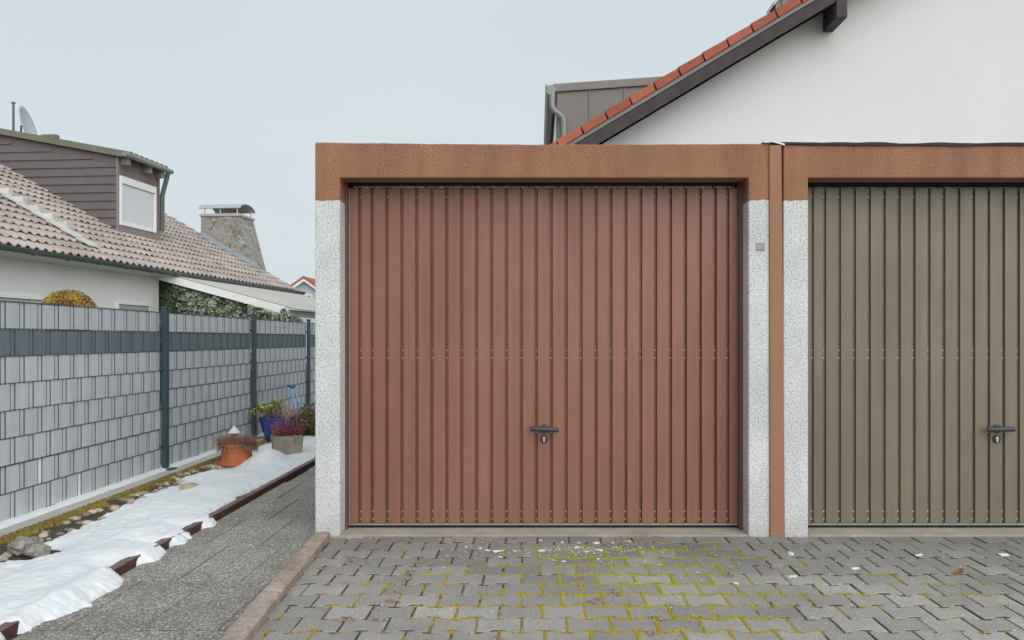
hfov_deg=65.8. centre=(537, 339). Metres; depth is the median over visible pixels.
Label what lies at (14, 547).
fieldstone
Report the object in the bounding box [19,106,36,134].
satellite dish
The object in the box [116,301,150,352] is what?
window
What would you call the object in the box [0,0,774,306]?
sky
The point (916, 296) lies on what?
garage door
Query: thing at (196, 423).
privacy fence
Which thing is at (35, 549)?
fieldstone
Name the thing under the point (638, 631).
joint moss
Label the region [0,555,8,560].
pebble
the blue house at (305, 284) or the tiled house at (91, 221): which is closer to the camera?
the tiled house at (91, 221)
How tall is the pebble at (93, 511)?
0.039 m
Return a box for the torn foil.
[761,140,784,145]
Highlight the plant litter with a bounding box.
[315,535,773,639]
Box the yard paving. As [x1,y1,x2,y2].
[250,537,1023,639]
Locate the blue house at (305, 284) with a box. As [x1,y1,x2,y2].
[259,276,314,362]
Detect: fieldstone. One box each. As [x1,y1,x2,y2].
[7,536,43,555]
[23,542,51,557]
[179,483,198,489]
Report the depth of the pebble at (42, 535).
5.17 m
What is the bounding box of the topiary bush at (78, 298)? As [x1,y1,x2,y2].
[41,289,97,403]
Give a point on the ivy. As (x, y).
(177, 298)
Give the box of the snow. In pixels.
[0,434,314,639]
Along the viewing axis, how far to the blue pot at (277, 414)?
9.88 m
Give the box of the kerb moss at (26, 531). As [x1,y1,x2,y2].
[0,430,291,543]
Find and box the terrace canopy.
[158,276,314,399]
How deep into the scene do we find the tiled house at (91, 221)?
17.43 m
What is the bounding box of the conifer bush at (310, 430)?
[294,401,314,435]
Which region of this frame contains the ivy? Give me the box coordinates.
[158,281,303,402]
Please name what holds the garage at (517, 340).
on the ground
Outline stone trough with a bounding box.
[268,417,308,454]
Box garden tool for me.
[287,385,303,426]
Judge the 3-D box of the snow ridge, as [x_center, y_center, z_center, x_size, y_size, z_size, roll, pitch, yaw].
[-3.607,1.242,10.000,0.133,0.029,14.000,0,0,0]
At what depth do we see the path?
4.28 m
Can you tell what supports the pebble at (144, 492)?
on the soil bed
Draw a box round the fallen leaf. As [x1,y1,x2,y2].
[954,568,963,573]
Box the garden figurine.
[228,426,240,436]
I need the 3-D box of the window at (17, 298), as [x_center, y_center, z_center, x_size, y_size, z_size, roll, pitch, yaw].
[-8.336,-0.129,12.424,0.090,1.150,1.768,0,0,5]
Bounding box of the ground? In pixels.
[3,363,311,467]
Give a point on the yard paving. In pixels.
(953, 553)
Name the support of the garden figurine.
in the terracotta pot at (237, 450)
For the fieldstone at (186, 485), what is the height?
0.060 m
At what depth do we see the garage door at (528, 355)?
5.40 m
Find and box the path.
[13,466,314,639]
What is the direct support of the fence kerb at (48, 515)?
on the ground
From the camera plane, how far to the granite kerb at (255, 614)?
3.96 m
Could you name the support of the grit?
on the yard paving
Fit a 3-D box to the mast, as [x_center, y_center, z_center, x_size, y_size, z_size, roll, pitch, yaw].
[-12.449,-5.195,18.773,0.083,0.868,0.083,0,0,5]
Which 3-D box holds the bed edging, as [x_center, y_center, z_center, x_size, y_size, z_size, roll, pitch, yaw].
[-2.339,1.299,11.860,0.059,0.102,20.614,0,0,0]
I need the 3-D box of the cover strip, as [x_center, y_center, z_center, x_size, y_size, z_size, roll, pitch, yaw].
[1.576,0.021,5.213,0.104,2.598,0.034,0,0,0]
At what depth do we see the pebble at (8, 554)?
4.70 m
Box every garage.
[315,142,769,539]
[773,142,1023,537]
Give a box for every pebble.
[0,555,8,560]
[2,552,12,556]
[38,533,48,537]
[68,516,80,520]
[81,512,91,516]
[81,520,91,524]
[87,509,97,514]
[110,505,119,509]
[138,491,149,494]
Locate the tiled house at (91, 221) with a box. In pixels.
[0,128,305,412]
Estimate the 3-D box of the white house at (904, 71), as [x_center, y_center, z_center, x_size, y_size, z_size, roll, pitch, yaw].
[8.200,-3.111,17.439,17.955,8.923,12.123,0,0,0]
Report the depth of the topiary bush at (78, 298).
8.04 m
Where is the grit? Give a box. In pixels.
[343,539,1018,633]
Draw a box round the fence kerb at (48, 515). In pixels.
[0,421,307,537]
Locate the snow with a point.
(76, 573)
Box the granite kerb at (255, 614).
[219,532,329,639]
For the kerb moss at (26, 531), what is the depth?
6.02 m
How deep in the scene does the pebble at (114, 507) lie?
6.02 m
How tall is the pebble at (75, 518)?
0.042 m
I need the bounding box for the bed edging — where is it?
[0,458,314,639]
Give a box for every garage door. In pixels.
[349,186,737,524]
[808,187,1023,524]
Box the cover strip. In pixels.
[769,145,784,536]
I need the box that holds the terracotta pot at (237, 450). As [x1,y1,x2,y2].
[213,433,263,466]
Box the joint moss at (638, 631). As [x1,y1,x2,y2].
[258,537,1018,639]
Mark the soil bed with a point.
(54, 529)
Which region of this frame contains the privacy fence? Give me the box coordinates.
[0,300,314,521]
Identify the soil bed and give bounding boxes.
[0,468,247,562]
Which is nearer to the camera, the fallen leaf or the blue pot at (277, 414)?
the fallen leaf
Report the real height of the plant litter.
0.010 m
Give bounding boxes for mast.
[11,102,15,130]
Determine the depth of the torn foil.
5.20 m
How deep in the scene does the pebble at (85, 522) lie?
5.53 m
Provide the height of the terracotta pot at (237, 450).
0.316 m
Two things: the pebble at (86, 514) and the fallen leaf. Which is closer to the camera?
the fallen leaf
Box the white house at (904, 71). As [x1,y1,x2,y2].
[544,0,1023,144]
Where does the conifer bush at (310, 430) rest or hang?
on the soil bed
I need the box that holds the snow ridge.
[0,416,313,528]
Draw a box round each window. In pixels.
[0,294,44,356]
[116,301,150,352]
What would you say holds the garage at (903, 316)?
on the ground
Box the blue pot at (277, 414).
[251,398,307,441]

